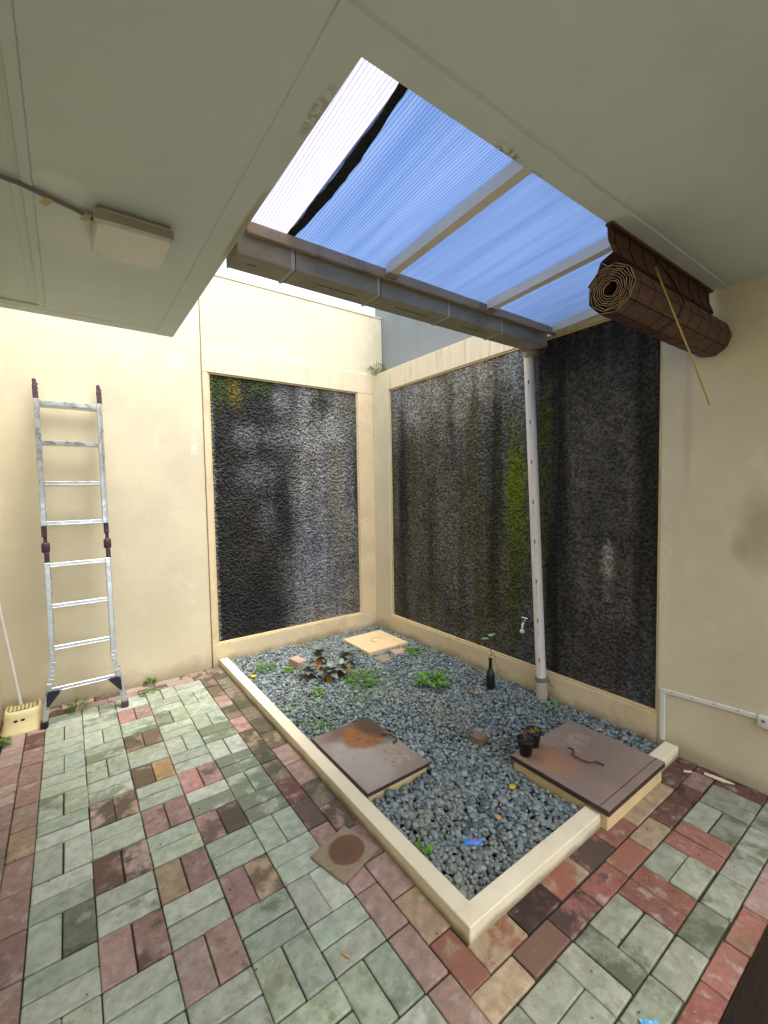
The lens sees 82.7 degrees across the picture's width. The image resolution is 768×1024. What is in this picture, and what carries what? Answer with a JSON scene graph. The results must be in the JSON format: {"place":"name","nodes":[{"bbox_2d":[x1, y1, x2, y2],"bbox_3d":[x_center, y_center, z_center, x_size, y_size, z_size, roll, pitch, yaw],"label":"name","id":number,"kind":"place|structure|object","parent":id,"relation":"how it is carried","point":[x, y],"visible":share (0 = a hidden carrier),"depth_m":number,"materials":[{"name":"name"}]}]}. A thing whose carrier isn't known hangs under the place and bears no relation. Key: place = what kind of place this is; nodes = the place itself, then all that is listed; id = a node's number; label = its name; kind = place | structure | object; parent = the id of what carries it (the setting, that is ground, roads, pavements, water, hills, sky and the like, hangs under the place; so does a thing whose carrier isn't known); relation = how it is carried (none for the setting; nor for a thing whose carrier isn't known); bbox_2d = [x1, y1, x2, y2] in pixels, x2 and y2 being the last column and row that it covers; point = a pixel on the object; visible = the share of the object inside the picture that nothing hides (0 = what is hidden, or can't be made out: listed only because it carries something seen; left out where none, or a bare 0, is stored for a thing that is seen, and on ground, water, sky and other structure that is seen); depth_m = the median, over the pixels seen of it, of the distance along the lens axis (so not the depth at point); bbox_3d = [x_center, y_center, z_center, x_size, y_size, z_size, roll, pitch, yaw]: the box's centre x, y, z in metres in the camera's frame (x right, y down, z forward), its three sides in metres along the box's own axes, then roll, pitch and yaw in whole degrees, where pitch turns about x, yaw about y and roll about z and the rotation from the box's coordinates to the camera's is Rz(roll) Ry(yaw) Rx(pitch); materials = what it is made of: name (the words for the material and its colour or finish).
{"place":"outdoors","nodes":[
{"label":"outdoors","id":0,"kind":"place"},
{"bbox_2d":[216,259,374,315],"label":"sky","id":1,"kind":"structure","parent":0,"point":[223,271],"materials":[{"name":"white"}]},
{"bbox_2d":[0,662,767,1023],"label":"paved floor","id":2,"kind":"structure","parent":0,"point":[276,802],"depth_m":1.63,"materials":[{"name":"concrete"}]},
{"bbox_2d":[0,736,13,748],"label":"ground weed","id":3,"kind":"object","parent":2,"relation":"on","point":[7,739],"visible":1,"depth_m":2.68,"materials":[{"name":"green plant"}]},
{"bbox_2d":[0,699,42,737],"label":"step stool","id":4,"kind":"object","parent":2,"relation":"on","point":[23,718],"visible":0.97,"depth_m":2.84,"materials":[{"name":"yellow plastic"}]},
{"bbox_2d":[0,605,22,704],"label":"pole","id":5,"kind":"object","parent":4,"relation":"on","point":[10,659],"visible":1,"depth_m":2.90,"materials":[{"name":"white plastic"}]},
{"bbox_2d":[63,697,91,711],"bbox_3d":[-2.209,1.392,3.137,0.190,0.071,0.194,-3,4,-36],"label":"ground weed","id":6,"kind":"object","parent":2,"relation":"on","point":[75,701],"visible":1,"depth_m":3.14,"materials":[{"name":"green plant"}]},
{"bbox_2d":[32,378,128,728],"bbox_3d":[-2.162,0.245,3.075,0.504,2.351,0.330,-3,4,-36],"label":"folding ladder","id":7,"kind":"object","parent":2,"relation":"on","point":[53,692],"visible":1,"depth_m":3.05,"materials":[{"name":"metal"}]},
{"bbox_2d":[139,687,158,696],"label":"ground weed","id":8,"kind":"object","parent":2,"relation":"on","point":[140,695],"visible":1,"depth_m":3.36,"materials":[{"name":"green plant"}]},
{"bbox_2d":[143,677,158,684],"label":"ground weed","id":9,"kind":"object","parent":2,"relation":"on","point":[147,681],"visible":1,"depth_m":3.51,"materials":[{"name":"green plant"}]},
{"bbox_2d":[310,826,377,884],"bbox_3d":[-0.166,1.437,1.839,0.200,0.013,0.206,1,4,39],"label":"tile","id":10,"kind":"object","parent":2,"relation":"on","point":[344,854],"visible":1,"depth_m":1.83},
{"bbox_2d":[639,1018,657,1023],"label":"wrapper scrap","id":11,"kind":"object","parent":2,"relation":"on","point":[643,1021],"visible":1,"depth_m":1.24,"materials":[{"name":"blue plastic"}]},
{"bbox_2d":[704,772,734,784],"bbox_3d":[1.739,1.386,2.264,0.027,0.005,0.127,-4,4,-43],"label":"wood sliver","id":12,"kind":"object","parent":2,"relation":"on","point":[716,778],"visible":1,"depth_m":2.27,"materials":[{"name":"beige wood"}]},
{"bbox_2d":[0,644,767,1023],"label":"bedding sand","id":13,"kind":"structure","parent":0,"point":[376,882],"depth_m":1.70,"materials":[{"name":"grey sand"}]},
{"bbox_2d":[198,274,381,667],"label":"garden wall","id":14,"kind":"structure","parent":13,"relation":"on","point":[287,391],"depth_m":4.19,"materials":[{"name":"beige paint"}]},
{"bbox_2d":[312,717,428,802],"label":"manhole block","id":15,"kind":"structure","parent":13,"relation":"on","point":[369,759],"depth_m":2.37,"materials":[{"name":"paint"}]},
{"bbox_2d":[343,630,407,656],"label":"manhole block","id":16,"kind":"structure","parent":13,"relation":"on","point":[369,644],"depth_m":4.24,"materials":[{"name":"beige concrete"}]},
{"bbox_2d":[220,658,600,944],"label":"garden curb","id":17,"kind":"structure","parent":13,"relation":"on","point":[476,917],"depth_m":1.79,"materials":[{"name":"paint"}]},
{"bbox_2d":[375,309,472,371],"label":"neighbour wall","id":18,"kind":"structure","parent":13,"relation":"on","point":[405,339],"depth_m":4.45,"materials":[{"name":"grey paint"}]},
{"bbox_2d":[373,275,767,794],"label":"garden wall","id":19,"kind":"structure","parent":13,"relation":"on","point":[653,480],"depth_m":2.79,"materials":[{"name":"dark pebble-dash stone"},{"name":"weathered cream paint"},{"name":"cream paint"}]},
{"bbox_2d":[369,362,385,375],"bbox_3d":[-0.076,-1.528,4.696,0.223,0.138,0.226,-2,3,-14],"label":"ground weed","id":20,"kind":"object","parent":19,"relation":"on","point":[376,370],"visible":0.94,"depth_m":4.66,"materials":[{"name":"green plant"}]},
{"bbox_2d":[0,0,767,336],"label":"porch ceiling","id":21,"kind":"structure","parent":19,"relation":"attached to","point":[190,124],"depth_m":1.14,"materials":[{"name":"paint"}]},
{"bbox_2d":[0,173,92,221],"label":"cable","id":22,"kind":"object","parent":21,"relation":"attached to","point":[50,199],"visible":0.89,"depth_m":1.43,"materials":[{"name":"grey plastic"}]},
{"bbox_2d":[91,205,173,269],"bbox_3d":[-0.952,-1.022,1.643,0.244,0.062,0.262,-3,4,-36],"label":"ceiling lamp","id":23,"kind":"object","parent":21,"relation":"attached to","point":[123,237],"visible":1,"depth_m":1.59,"materials":[{"name":"white plastic"}]},
{"bbox_2d":[246,57,612,335],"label":"canopy roof","id":24,"kind":"structure","parent":21,"relation":"attached to","point":[385,176],"depth_m":1.75,"materials":[{"name":"blue plastic"}]},
{"bbox_2d":[226,229,547,357],"bbox_3d":[0.231,-1.123,2.420,2.136,0.167,0.183,-3,4,-36],"label":"rain gutter","id":25,"kind":"object","parent":24,"relation":"attached to","point":[249,254],"visible":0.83,"depth_m":2.13,"materials":[{"name":"grey metal"}]},
{"bbox_2d":[588,220,731,404],"bbox_3d":[1.270,-0.790,1.928,1.023,0.632,0.208,-3,4,-36],"label":"bamboo blind","id":26,"kind":"object","parent":21,"relation":"hanging from","point":[637,284],"visible":1,"depth_m":1.77,"materials":[{"name":"brown wood"}]},
{"bbox_2d":[520,616,529,632],"bbox_3d":[1.047,0.841,3.246,0.099,0.113,0.058,-3,4,-36],"label":"garden tap","id":27,"kind":"object","parent":19,"relation":"attached to","point":[522,625],"visible":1,"depth_m":3.23,"materials":[{"name":"silver metal"}]},
{"bbox_2d":[524,357,553,700],"bbox_3d":[1.089,0.122,3.091,0.096,2.451,0.207,-3,4,-36],"label":"downpipe","id":28,"kind":"object","parent":19,"relation":"attached to","point":[541,679],"visible":0.91,"depth_m":3.07,"materials":[{"name":"grey plastic"}]},
{"bbox_2d":[659,688,756,739],"bbox_3d":[1.729,1.162,2.352,0.014,0.326,0.440,-3,4,-36],"label":"cable conduit","id":29,"kind":"object","parent":19,"relation":"attached to","point":[663,691],"visible":1,"depth_m":2.42,"materials":[{"name":"white plastic"}]},
{"bbox_2d":[757,714,767,729],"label":"socket box","id":30,"kind":"object","parent":19,"relation":"attached to","point":[762,720],"visible":1,"depth_m":2.13,"materials":[{"name":"white plastic"}]},
{"bbox_2d":[511,720,664,830],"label":"manhole block","id":31,"kind":"structure","parent":13,"relation":"on","point":[611,781],"depth_m":2.22,"materials":[{"name":"paint"}]},
{"bbox_2d":[517,727,534,757],"bbox_3d":[0.759,1.229,2.339,0.094,0.144,0.094,-3,4,-36],"label":"plant pot","id":32,"kind":"object","parent":31,"relation":"on","point":[526,741],"visible":1,"depth_m":2.32,"materials":[{"name":"black plastic"}]},
{"bbox_2d":[524,725,541,747],"bbox_3d":[0.828,1.252,2.421,0.094,0.087,0.094,-3,4,-36],"label":"plant pot","id":33,"kind":"object","parent":31,"relation":"on","point":[535,732],"visible":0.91,"depth_m":2.40,"materials":[{"name":"black plastic"}]},
{"bbox_2d":[649,741,677,771],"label":"garden curb","id":34,"kind":"structure","parent":13,"relation":"on","point":[666,752],"depth_m":2.42,"materials":[{"name":"paint"}]},
{"bbox_2d":[232,625,659,899],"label":"gravel","id":35,"kind":"structure","parent":0,"point":[474,822],"depth_m":2.69,"materials":[{"name":"grey gravel"}]},
{"bbox_2d":[255,661,277,672],"bbox_3d":[-0.993,1.318,3.698,0.193,0.059,0.218,-3,4,-36],"label":"ground weed","id":36,"kind":"object","parent":35,"relation":"on","point":[271,667],"visible":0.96,"depth_m":3.69,"materials":[{"name":"green plant"}]},
{"bbox_2d":[281,666,293,673],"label":"ground weed","id":37,"kind":"object","parent":35,"relation":"on","point":[286,669],"visible":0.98,"depth_m":3.63,"materials":[{"name":"green plant"}]},
{"bbox_2d":[289,655,306,670],"bbox_3d":[-0.736,1.294,3.728,0.084,0.082,0.150,-4,4,-44],"label":"brick","id":38,"kind":"object","parent":35,"relation":"on","point":[295,661],"visible":0.88,"depth_m":3.69,"materials":[{"name":"beige brick"}]},
{"bbox_2d":[310,686,323,695],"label":"ground weed","id":39,"kind":"object","parent":35,"relation":"on","point":[318,688],"visible":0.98,"depth_m":3.22,"materials":[{"name":"green plant"}]},
{"bbox_2d":[299,642,362,684],"bbox_3d":[-0.442,1.252,3.610,0.501,0.238,0.482,-1,3,4],"label":"rosette plant","id":40,"kind":"object","parent":35,"relation":"on","point":[330,667],"visible":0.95,"depth_m":3.57,"materials":[{"name":"green plant"}]},
{"bbox_2d":[274,661,430,734],"bbox_3d":[-0.187,1.335,3.280,1.199,0.015,0.788,-3,4,-36],"label":"ground cover","id":41,"kind":"object","parent":35,"relation":"on","point":[317,721],"visible":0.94,"depth_m":3.09,"materials":[{"name":"green plant"}]},
{"bbox_2d":[340,667,381,688],"bbox_3d":[-0.184,1.317,3.463,0.327,0.057,0.348,-2,3,-15],"label":"ground weed","id":42,"kind":"object","parent":35,"relation":"on","point":[365,673],"visible":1,"depth_m":3.44,"materials":[{"name":"green plant"}]},
{"bbox_2d":[374,654,391,660],"bbox_3d":[-0.005,1.307,3.890,0.120,0.022,0.140,3,4,42],"label":"stepping stone","id":43,"kind":"object","parent":35,"relation":"on","point":[383,657],"visible":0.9,"depth_m":3.88,"materials":[{"name":"beige stone"}]},
{"bbox_2d":[390,648,408,654],"bbox_3d":[0.140,1.293,4.031,0.150,0.030,0.100,0,4,-27],"label":"brick","id":44,"kind":"object","parent":35,"relation":"on","point":[398,651],"visible":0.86,"depth_m":4.00,"materials":[{"name":"beige brick"}]},
{"bbox_2d":[403,646,422,655],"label":"ground weed","id":45,"kind":"object","parent":35,"relation":"on","point":[407,648],"visible":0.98,"depth_m":4.03,"materials":[{"name":"green plant"}]},
{"bbox_2d":[414,836,435,855],"bbox_3d":[0.163,1.402,1.820,0.094,0.035,0.071,0,3,26],"label":"ground weed","id":46,"kind":"object","parent":35,"relation":"on","point":[427,850],"visible":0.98,"depth_m":1.81,"materials":[{"name":"green plant"}]},
{"bbox_2d":[409,668,454,687],"bbox_3d":[0.369,1.287,3.372,0.339,0.108,0.332,-3,4,-36],"label":"weed","id":47,"kind":"object","parent":35,"relation":"on","point":[430,681],"visible":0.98,"depth_m":3.33,"materials":[{"name":"green plant"}]},
{"bbox_2d":[464,839,481,844],"bbox_3d":[0.375,1.385,1.837,0.078,0.012,0.030,-1,3,1],"label":"candy wrapper","id":48,"kind":"object","parent":35,"relation":"on","point":[472,841],"visible":1,"depth_m":1.83,"materials":[{"name":"blue plastic"}]},
{"bbox_2d":[470,730,486,746],"bbox_3d":[0.562,1.343,2.589,0.074,0.048,0.080,5,4,39],"label":"brick","id":49,"kind":"object","parent":35,"relation":"on","point":[479,738],"visible":1,"depth_m":2.57,"materials":[{"name":"brown brick"}]},
{"bbox_2d":[486,658,494,689],"bbox_3d":[0.801,1.214,3.282,0.067,0.232,0.067,-3,4,-36],"label":"bottle","id":50,"kind":"object","parent":35,"relation":"on","point":[490,679],"visible":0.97,"depth_m":3.26,"materials":[{"name":"black glass"}]},
{"bbox_2d":[480,634,497,675],"bbox_3d":[0.787,1.079,3.280,0.130,0.317,0.050,-2,3,-13],"label":"vine cutting","id":51,"kind":"object","parent":50,"relation":"in","point":[490,647],"visible":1,"depth_m":3.28,"materials":[{"name":"green plant"}]},
{"bbox_2d":[543,697,557,708],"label":"ground weed","id":52,"kind":"object","parent":35,"relation":"on","point":[548,704],"visible":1,"depth_m":2.99,"materials":[{"name":"green plant"}]},
{"bbox_2d":[720,926,767,1023],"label":"house floor","id":53,"kind":"structure","parent":0,"point":[748,1004],"depth_m":1.30,"materials":[{"name":"brown wood"}]},
{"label":"ground","id":54,"kind":"structure","parent":0,"visible":0},
{"bbox_2d":[0,682,2,727],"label":"side wall","id":55,"kind":"structure","parent":54,"relation":"on","point":[1,717],"depth_m":2.97,"materials":[{"name":"beige paint"}]},
{"bbox_2d":[0,301,211,718],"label":"house wall","id":56,"kind":"structure","parent":54,"relation":"on","point":[150,384],"depth_m":3.33,"materials":[{"name":"beige paint"}]}
]}

